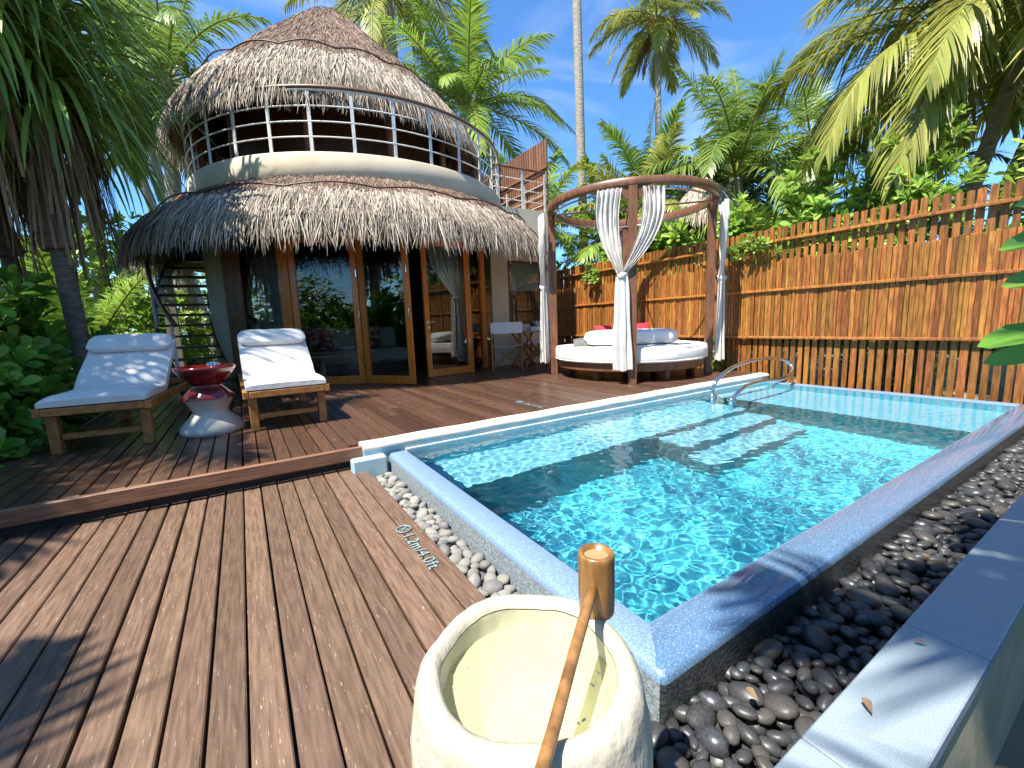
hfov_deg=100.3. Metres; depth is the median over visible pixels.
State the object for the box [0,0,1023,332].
sky
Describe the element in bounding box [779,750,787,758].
pebble
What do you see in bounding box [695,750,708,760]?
pebble
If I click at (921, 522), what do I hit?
pebble
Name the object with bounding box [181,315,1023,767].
ground
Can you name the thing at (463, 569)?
pebble
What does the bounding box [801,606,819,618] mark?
pebble
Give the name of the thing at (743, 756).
pebble
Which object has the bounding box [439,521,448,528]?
pebble
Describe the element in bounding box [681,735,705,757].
pebble
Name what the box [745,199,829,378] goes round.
palm clump
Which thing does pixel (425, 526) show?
pebble
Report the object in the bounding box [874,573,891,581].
pebble
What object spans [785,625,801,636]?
pebble
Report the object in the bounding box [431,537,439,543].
pebble
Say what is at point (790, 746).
pebble
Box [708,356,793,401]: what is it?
pool handrail
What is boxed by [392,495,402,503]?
pebble
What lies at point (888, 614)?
pebble
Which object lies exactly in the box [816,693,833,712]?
pebble
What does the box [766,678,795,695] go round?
pebble
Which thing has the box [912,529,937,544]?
pebble
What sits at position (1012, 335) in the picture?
broadleaf plant
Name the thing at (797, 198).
shrub
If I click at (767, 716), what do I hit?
pebble
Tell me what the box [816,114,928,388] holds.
shrub
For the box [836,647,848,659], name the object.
pebble
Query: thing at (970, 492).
pebble
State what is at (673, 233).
shrub
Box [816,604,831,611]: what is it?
pebble
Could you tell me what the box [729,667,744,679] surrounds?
pebble
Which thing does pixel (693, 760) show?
pebble
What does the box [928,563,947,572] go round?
pebble
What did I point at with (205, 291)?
thicket
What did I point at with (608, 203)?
curtain
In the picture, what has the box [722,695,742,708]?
pebble
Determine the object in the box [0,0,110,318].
screw pine
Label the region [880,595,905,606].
pebble
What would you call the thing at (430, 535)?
pebble
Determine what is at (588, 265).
creeper
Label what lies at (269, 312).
sheer curtain
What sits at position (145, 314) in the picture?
shrub
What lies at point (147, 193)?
coconut palm
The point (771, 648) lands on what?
pebble
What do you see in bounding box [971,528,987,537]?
pebble
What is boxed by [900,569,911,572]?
pebble
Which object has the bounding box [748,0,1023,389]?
coconut palm
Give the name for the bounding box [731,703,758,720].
pebble
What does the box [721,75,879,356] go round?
coconut palm
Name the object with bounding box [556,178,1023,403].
fence
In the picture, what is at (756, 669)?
pebble
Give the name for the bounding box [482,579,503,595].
pebble
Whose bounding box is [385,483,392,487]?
pebble
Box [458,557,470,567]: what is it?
pebble
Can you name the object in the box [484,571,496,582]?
pebble
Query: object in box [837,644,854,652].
pebble
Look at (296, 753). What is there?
deck underlayer
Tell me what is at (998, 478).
pebble
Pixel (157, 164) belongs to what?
coconut palm
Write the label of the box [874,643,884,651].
pebble
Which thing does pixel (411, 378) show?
door
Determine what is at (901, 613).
pebble
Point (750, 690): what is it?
fallen leaf
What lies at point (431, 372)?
door
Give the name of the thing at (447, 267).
tied curtain
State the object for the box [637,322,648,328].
red pillow
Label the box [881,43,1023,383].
coconut palm
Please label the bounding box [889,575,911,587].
pebble
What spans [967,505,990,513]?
pebble
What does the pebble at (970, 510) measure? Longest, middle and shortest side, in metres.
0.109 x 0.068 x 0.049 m
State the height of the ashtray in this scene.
0.041 m
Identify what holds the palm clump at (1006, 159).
on the ground
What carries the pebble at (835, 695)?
on the dark gravel at (1009, 463)
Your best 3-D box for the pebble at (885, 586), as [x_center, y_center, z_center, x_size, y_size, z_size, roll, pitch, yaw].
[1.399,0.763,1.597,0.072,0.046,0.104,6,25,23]
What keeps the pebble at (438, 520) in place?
on the grey gravel at (481, 574)
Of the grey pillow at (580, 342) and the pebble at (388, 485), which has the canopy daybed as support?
the grey pillow at (580, 342)
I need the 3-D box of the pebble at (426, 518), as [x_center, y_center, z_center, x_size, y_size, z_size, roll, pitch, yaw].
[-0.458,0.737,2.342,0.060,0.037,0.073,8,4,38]
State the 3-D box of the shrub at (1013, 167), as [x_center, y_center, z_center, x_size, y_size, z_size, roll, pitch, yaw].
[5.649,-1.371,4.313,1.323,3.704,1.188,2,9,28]
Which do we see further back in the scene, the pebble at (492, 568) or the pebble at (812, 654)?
the pebble at (492, 568)
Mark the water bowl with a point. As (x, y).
(455, 727)
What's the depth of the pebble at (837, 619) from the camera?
1.45 m
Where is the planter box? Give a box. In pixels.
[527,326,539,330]
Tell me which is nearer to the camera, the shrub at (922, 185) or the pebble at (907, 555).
the pebble at (907, 555)
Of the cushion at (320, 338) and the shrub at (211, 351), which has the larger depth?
the shrub at (211, 351)
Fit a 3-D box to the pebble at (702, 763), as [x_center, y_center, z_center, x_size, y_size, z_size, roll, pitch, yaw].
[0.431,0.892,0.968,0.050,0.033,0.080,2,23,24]
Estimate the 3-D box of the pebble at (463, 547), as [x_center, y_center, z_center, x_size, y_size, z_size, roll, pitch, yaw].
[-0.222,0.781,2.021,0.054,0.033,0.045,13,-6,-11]
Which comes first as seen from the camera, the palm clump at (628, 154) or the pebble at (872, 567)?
the pebble at (872, 567)
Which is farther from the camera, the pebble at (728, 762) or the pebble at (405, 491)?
the pebble at (405, 491)
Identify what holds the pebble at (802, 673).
on the pebble at (798, 685)
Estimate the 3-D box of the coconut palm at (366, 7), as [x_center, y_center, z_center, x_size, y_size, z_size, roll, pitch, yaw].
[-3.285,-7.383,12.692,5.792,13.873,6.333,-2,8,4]
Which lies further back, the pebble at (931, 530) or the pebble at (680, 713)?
the pebble at (931, 530)
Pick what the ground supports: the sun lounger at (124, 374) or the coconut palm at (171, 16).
the coconut palm at (171, 16)
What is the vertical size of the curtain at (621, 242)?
2.232 m
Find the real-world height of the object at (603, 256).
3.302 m
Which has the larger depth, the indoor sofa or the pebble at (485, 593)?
the indoor sofa
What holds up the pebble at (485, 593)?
on the pebble
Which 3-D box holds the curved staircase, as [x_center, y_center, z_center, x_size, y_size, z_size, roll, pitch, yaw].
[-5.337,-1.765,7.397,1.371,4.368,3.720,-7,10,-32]
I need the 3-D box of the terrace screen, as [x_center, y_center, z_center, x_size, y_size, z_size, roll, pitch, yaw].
[-0.334,-4.220,9.300,1.290,1.610,2.030,-7,10,-32]
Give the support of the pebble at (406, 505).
on the grey gravel at (481, 574)
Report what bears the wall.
on the ground
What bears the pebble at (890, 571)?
on the dark gravel at (1009, 463)
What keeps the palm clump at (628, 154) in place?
on the ground
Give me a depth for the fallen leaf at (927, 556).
1.71 m
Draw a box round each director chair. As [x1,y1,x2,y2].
[490,322,523,371]
[518,321,550,365]
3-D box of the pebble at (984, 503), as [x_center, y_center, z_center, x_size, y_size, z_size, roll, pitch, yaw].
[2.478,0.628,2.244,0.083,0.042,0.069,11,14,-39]
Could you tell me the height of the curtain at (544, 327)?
2.232 m
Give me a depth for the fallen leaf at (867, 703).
0.86 m
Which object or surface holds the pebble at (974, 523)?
on the dark gravel at (1009, 463)
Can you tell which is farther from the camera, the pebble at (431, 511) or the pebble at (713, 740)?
the pebble at (431, 511)
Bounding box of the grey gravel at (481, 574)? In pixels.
[375,475,514,592]
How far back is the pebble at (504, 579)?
1.75 m
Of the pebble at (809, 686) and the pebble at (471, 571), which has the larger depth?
the pebble at (471, 571)
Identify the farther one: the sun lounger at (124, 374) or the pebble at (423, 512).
the sun lounger at (124, 374)
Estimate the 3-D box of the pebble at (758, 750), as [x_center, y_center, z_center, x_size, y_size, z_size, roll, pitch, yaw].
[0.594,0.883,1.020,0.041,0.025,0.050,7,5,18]
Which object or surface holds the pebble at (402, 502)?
on the grey gravel at (481, 574)
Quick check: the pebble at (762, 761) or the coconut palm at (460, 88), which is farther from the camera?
the coconut palm at (460, 88)
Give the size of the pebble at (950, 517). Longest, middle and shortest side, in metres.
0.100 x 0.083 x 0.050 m
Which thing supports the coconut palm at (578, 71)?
on the ground
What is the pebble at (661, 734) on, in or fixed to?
on the pebble
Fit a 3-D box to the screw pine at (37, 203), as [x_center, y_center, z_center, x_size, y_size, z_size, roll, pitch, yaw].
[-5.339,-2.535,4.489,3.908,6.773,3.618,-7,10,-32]
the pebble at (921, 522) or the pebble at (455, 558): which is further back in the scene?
the pebble at (921, 522)
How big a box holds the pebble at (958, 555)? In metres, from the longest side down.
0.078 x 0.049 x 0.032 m
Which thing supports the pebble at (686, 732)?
on the pebble at (693, 753)
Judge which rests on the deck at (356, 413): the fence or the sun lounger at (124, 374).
the sun lounger at (124, 374)
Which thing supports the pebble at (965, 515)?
on the dark gravel at (1009, 463)
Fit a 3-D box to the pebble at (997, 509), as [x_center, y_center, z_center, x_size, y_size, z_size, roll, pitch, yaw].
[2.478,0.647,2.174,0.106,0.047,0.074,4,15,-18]
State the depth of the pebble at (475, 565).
1.86 m
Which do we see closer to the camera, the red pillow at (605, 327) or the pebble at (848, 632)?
the pebble at (848, 632)
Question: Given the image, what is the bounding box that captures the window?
[507,260,539,323]
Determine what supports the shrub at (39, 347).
on the ground
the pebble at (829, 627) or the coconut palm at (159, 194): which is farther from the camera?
the coconut palm at (159, 194)
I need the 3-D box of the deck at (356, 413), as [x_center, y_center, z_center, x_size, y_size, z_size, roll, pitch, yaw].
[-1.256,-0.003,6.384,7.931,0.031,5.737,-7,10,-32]
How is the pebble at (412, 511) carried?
on the grey gravel at (481, 574)
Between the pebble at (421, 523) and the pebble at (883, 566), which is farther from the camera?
the pebble at (421, 523)
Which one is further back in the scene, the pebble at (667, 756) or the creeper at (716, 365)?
the creeper at (716, 365)
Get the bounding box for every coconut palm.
[66,20,186,312]
[74,0,271,363]
[86,7,184,322]
[97,22,214,353]
[283,0,494,98]
[372,0,575,189]
[572,0,588,272]
[586,0,732,149]
[619,47,870,365]
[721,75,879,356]
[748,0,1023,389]
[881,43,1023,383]
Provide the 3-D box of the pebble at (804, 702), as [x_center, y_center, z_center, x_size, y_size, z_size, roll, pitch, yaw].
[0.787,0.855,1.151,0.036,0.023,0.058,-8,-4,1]
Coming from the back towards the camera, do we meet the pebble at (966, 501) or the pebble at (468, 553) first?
the pebble at (966, 501)
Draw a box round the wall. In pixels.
[774,492,1023,767]
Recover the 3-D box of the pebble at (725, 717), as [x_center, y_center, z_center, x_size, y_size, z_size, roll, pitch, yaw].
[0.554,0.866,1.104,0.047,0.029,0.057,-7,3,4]
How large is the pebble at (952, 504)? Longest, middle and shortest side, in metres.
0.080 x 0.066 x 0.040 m
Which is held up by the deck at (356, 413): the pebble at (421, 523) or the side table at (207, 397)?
the side table at (207, 397)
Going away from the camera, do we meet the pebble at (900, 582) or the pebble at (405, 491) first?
the pebble at (900, 582)
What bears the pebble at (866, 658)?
on the dark gravel at (1009, 463)
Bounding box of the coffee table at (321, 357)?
[310,354,343,376]
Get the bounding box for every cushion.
[307,328,333,349]
[362,326,380,345]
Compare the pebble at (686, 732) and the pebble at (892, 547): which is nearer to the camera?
the pebble at (686, 732)
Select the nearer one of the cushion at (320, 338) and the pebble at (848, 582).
the pebble at (848, 582)
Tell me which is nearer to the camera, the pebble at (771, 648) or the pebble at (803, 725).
the pebble at (803, 725)
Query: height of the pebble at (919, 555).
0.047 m
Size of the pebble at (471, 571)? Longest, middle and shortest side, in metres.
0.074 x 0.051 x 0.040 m
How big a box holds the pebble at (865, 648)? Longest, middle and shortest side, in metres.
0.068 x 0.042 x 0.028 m
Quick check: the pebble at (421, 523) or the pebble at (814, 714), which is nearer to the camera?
the pebble at (814, 714)
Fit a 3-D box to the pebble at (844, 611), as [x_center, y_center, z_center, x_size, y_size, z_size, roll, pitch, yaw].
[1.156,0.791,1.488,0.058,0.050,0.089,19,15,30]
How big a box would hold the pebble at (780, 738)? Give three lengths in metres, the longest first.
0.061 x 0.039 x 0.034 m
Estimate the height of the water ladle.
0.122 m
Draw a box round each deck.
[0,359,754,509]
[0,467,485,767]
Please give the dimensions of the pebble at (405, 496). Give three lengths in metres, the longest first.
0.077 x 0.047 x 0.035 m
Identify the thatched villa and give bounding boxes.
[114,5,550,388]
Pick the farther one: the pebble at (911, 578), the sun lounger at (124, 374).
the sun lounger at (124, 374)
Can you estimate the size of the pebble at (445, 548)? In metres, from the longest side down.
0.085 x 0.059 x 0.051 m
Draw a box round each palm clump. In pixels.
[485,141,618,265]
[555,153,672,270]
[561,97,716,230]
[561,120,744,278]
[606,175,756,269]
[665,115,817,218]
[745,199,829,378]
[800,94,1012,360]
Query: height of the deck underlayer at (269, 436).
0.400 m
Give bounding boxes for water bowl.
[410,594,652,767]
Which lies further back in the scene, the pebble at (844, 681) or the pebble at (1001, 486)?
the pebble at (1001, 486)
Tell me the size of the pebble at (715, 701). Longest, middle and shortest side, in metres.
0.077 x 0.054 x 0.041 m
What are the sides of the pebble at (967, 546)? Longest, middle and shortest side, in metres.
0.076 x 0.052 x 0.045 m
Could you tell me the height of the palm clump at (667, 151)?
5.687 m
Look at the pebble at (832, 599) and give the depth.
1.55 m
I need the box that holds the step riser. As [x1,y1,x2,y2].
[0,460,350,536]
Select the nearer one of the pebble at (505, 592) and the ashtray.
the pebble at (505, 592)
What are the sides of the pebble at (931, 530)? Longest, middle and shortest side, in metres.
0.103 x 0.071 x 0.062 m
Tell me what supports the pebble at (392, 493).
on the grey gravel at (481, 574)
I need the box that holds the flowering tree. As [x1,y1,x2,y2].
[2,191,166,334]
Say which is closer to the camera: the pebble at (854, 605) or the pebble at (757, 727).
the pebble at (757, 727)
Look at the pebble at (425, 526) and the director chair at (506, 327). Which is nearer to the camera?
the pebble at (425, 526)
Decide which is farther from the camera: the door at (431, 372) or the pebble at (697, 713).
the door at (431, 372)
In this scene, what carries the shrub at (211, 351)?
on the ground
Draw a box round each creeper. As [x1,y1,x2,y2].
[580,261,599,284]
[702,335,722,369]
[717,232,782,261]
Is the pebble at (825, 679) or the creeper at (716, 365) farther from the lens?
the creeper at (716, 365)
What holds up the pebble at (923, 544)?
on the dark gravel at (1009, 463)
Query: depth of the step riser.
2.56 m
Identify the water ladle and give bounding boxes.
[535,543,614,767]
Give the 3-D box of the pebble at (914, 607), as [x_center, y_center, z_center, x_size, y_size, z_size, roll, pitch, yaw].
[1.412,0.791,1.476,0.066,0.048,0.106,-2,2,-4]
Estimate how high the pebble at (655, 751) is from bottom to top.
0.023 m
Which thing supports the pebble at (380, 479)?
on the grey gravel at (481, 574)
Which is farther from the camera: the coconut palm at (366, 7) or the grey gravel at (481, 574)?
the coconut palm at (366, 7)
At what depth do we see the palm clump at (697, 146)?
10.00 m
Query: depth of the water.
2.60 m
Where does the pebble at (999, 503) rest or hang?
on the dark gravel at (1009, 463)
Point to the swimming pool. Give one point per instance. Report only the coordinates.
(689, 649)
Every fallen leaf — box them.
[746,687,757,700]
[861,697,872,712]
[923,553,930,560]
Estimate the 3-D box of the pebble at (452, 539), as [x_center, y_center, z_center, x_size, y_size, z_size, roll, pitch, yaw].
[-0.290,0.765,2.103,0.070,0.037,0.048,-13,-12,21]
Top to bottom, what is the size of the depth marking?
0.006 m
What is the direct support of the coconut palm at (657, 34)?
on the ground
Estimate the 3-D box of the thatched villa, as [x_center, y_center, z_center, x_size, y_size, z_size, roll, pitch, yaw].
[-2.900,-3.382,8.272,7.470,6.936,7.306,-7,10,-32]
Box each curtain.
[255,236,283,328]
[426,246,466,360]
[538,213,549,362]
[596,185,665,371]
[613,234,622,273]
[714,199,729,360]
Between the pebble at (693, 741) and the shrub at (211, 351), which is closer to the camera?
the pebble at (693, 741)
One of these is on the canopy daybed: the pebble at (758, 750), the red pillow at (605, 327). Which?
the red pillow at (605, 327)
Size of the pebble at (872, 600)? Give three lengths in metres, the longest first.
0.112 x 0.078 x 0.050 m
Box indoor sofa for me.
[302,327,407,374]
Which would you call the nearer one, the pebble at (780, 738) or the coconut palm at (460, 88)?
the pebble at (780, 738)
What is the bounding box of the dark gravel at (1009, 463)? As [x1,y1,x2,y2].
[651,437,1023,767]
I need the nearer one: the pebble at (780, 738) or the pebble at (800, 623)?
the pebble at (780, 738)
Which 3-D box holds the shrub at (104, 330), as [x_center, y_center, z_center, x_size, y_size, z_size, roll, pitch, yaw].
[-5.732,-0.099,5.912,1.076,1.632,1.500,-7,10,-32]
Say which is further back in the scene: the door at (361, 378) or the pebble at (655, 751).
the door at (361, 378)
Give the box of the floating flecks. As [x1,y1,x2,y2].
[450,636,608,742]
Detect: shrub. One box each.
[0,264,102,423]
[0,345,80,461]
[54,317,117,348]
[97,285,213,386]
[206,315,216,363]
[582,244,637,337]
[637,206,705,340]
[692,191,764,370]
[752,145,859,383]
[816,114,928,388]
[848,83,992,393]
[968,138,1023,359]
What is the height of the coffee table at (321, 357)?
0.403 m
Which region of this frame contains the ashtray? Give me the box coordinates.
[206,362,219,366]
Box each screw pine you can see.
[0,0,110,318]
[0,0,222,373]
[824,197,971,393]
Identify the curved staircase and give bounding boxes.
[144,189,238,395]
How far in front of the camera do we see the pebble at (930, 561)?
1.75 m
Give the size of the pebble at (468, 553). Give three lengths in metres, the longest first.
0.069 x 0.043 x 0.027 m
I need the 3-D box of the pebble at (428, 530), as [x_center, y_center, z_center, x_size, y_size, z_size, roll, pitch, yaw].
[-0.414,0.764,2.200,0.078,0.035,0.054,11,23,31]
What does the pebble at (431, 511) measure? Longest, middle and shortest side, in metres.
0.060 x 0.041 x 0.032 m
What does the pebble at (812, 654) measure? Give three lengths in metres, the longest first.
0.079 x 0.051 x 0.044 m
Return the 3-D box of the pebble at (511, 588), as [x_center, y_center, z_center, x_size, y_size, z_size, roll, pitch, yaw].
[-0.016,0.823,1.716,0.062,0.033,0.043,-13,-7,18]
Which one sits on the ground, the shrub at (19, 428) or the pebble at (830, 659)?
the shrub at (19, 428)
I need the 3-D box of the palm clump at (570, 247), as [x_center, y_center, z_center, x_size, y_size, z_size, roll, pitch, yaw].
[0.823,-3.409,11.650,4.635,5.995,4.215,-7,10,-32]
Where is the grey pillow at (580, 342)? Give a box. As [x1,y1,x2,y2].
[573,338,595,346]
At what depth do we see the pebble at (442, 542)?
2.06 m
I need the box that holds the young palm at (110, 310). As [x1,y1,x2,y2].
[18,235,212,348]
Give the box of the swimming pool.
[350,373,1023,723]
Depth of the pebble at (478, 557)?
1.91 m
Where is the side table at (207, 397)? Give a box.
[172,363,244,437]
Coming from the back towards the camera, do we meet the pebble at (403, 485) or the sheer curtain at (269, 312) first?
the sheer curtain at (269, 312)
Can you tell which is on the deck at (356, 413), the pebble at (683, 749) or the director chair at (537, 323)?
the director chair at (537, 323)
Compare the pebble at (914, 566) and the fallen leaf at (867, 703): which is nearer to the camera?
the fallen leaf at (867, 703)
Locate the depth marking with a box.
[396,525,438,568]
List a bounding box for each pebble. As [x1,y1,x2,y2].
[377,477,387,482]
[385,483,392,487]
[388,476,397,481]
[389,490,396,495]
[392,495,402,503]
[399,483,406,487]
[399,499,406,506]
[400,488,410,494]
[402,493,412,498]
[403,503,409,508]
[407,509,414,514]
[409,503,418,508]
[410,495,419,503]
[416,508,427,518]
[417,521,425,527]
[419,502,425,507]
[422,515,433,521]
[422,523,431,531]
[425,527,436,533]
[426,519,435,524]
[427,533,440,537]
[428,508,435,513]
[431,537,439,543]
[436,518,444,525]
[437,540,447,546]
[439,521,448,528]
[439,530,452,536]
[439,544,450,557]
[447,536,459,543]
[449,553,462,563]
[451,548,462,554]
[456,539,467,547]
[456,564,468,574]
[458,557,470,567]
[460,545,470,550]
[462,549,472,558]
[467,568,479,577]
[468,573,480,587]
[470,562,478,568]
[471,553,484,563]
[478,589,488,596]
[479,560,490,570]
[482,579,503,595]
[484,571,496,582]
[487,565,495,573]
[497,574,509,584]
[498,589,511,594]
[503,585,514,592]
[652,724,669,749]
[653,748,657,762]
[656,745,689,767]
[668,728,682,743]
[672,742,690,758]
[674,704,688,723]
[680,726,694,736]
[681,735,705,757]
[685,702,716,728]
[687,735,698,750]
[689,758,713,767]
[691,758,710,767]
[694,723,728,759]
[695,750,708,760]
[698,690,728,711]
[716,709,737,727]
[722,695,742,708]
[723,725,739,745]
[723,757,741,767]
[727,681,764,706]
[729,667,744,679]
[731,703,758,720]
[735,661,750,673]
[735,748,752,764]
[736,721,760,745]
[742,703,767,734]
[744,673,758,683]
[750,664,762,674]
[751,745,770,761]
[752,638,783,659]
[753,656,774,668]
[756,707,775,725]
[756,755,773,767]
[759,735,781,758]
[762,668,780,683]
[763,692,799,719]
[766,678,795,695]
[766,729,791,746]
[778,664,796,677]
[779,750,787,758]
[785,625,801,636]
[787,742,795,750]
[791,644,820,660]
[791,651,811,668]
[794,716,815,738]
[795,679,830,700]
[795,694,813,709]
[796,619,809,627]
[796,667,811,682]
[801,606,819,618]
[801,679,819,694]
[802,623,833,653]
[809,619,839,633]
[809,710,821,719]
[811,667,840,693]
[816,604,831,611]
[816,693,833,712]
[819,611,844,624]
[821,653,840,665]
[823,593,841,605]
[833,691,842,699]
[834,602,854,620]
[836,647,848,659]
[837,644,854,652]
[837,674,852,687]
[839,577,860,588]
[839,625,858,639]
[845,588,881,608]
[845,600,871,610]
[847,672,856,678]
[853,615,871,627]
[854,608,895,629]
[854,645,874,655]
[859,651,873,667]
[860,557,883,578]
[866,639,879,648]
[871,559,887,570]
[873,609,893,618]
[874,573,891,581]
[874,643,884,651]
[875,576,900,597]
[879,626,894,639]
[879,639,888,643]
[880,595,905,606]
[883,543,903,551]
[884,567,900,576]
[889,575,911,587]
[889,604,913,622]
[897,537,916,544]
[898,559,927,573]
[899,572,920,583]
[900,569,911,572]
[901,551,919,559]
[905,602,920,611]
[909,585,930,603]
[910,525,937,536]
[912,520,931,526]
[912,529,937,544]
[912,551,930,561]
[915,540,931,548]
[921,511,944,520]
[927,559,942,564]
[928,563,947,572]
[931,523,952,533]
[936,510,957,521]
[940,500,960,507]
[949,525,968,533]
[950,552,966,558]
[952,508,978,514]
[953,558,961,564]
[955,497,978,506]
[959,487,985,497]
[960,512,982,519]
[963,543,974,552]
[966,518,991,530]
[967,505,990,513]
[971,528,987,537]
[976,499,992,508]
[980,512,997,522]
[989,474,1013,483]
[989,505,1007,513]
[990,501,1007,507]
[995,482,1017,492]
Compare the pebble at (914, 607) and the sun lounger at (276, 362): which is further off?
the sun lounger at (276, 362)
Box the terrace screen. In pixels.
[476,138,548,211]
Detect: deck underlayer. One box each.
[65,479,425,767]
[208,380,784,469]
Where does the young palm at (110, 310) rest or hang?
on the ground
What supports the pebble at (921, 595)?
on the dark gravel at (1009, 463)
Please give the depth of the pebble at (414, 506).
2.49 m
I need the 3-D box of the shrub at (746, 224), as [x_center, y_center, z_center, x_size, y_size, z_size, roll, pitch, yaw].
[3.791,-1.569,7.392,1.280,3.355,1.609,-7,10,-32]
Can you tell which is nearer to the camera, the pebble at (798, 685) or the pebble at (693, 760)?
the pebble at (693, 760)
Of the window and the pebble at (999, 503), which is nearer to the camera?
the pebble at (999, 503)
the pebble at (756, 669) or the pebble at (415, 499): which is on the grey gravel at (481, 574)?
the pebble at (415, 499)
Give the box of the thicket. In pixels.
[0,228,938,360]
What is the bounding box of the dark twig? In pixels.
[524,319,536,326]
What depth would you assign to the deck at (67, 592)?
1.46 m
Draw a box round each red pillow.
[594,325,611,330]
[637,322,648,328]
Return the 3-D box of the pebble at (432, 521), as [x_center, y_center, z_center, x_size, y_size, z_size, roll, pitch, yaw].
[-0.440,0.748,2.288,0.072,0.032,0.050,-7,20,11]
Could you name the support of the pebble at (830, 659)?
on the dark gravel at (1009, 463)
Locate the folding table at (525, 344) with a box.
[511,330,549,367]
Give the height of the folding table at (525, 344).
0.676 m
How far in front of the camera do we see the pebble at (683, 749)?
1.03 m
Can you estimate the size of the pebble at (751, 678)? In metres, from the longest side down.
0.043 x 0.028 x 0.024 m
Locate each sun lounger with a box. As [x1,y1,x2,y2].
[31,333,191,454]
[237,328,329,431]
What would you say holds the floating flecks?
on the bowl water
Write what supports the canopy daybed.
on the deck at (356, 413)
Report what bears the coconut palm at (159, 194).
on the ground
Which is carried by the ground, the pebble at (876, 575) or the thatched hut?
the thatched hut
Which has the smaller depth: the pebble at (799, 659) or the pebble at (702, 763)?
the pebble at (702, 763)
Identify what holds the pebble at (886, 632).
on the dark gravel at (1009, 463)
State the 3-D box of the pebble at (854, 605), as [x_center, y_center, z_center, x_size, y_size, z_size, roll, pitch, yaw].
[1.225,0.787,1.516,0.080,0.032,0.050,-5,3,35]
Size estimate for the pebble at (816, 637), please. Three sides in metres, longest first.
0.103 x 0.086 x 0.064 m
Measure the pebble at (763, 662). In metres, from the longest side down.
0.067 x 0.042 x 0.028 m
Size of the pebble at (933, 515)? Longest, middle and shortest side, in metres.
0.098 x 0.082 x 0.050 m
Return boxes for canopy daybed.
[547,174,718,383]
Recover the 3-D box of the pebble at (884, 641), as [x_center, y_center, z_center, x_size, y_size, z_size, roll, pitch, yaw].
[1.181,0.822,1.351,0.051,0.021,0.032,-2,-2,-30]
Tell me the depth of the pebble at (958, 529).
1.99 m
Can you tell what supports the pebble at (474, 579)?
on the grey gravel at (481, 574)
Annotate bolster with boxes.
[584,328,676,345]
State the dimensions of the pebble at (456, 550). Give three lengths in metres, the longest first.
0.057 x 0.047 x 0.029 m
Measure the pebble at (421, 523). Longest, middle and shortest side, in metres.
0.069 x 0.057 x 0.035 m
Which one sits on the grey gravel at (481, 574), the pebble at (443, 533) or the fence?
the pebble at (443, 533)
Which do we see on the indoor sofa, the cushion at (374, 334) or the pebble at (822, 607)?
the cushion at (374, 334)
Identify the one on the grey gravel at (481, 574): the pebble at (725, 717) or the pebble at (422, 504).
the pebble at (422, 504)
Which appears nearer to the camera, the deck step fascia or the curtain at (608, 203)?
the deck step fascia
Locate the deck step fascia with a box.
[0,446,362,528]
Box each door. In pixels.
[285,233,366,384]
[354,228,416,383]
[419,237,472,376]
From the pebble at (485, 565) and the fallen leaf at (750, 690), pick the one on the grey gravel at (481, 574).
the pebble at (485, 565)
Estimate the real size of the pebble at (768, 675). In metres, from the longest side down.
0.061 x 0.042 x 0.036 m
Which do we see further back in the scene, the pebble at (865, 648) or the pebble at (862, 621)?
the pebble at (862, 621)
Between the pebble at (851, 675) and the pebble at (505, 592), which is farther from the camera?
the pebble at (505, 592)
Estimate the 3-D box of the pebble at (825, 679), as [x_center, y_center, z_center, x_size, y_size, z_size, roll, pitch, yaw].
[0.896,0.848,1.224,0.062,0.045,0.099,1,1,3]
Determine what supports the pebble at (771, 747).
on the dark gravel at (1009, 463)
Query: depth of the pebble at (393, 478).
2.94 m
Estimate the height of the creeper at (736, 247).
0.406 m
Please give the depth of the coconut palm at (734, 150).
8.85 m
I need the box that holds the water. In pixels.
[407,383,1014,622]
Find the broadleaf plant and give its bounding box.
[977,196,1023,365]
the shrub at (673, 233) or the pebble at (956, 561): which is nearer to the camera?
the pebble at (956, 561)

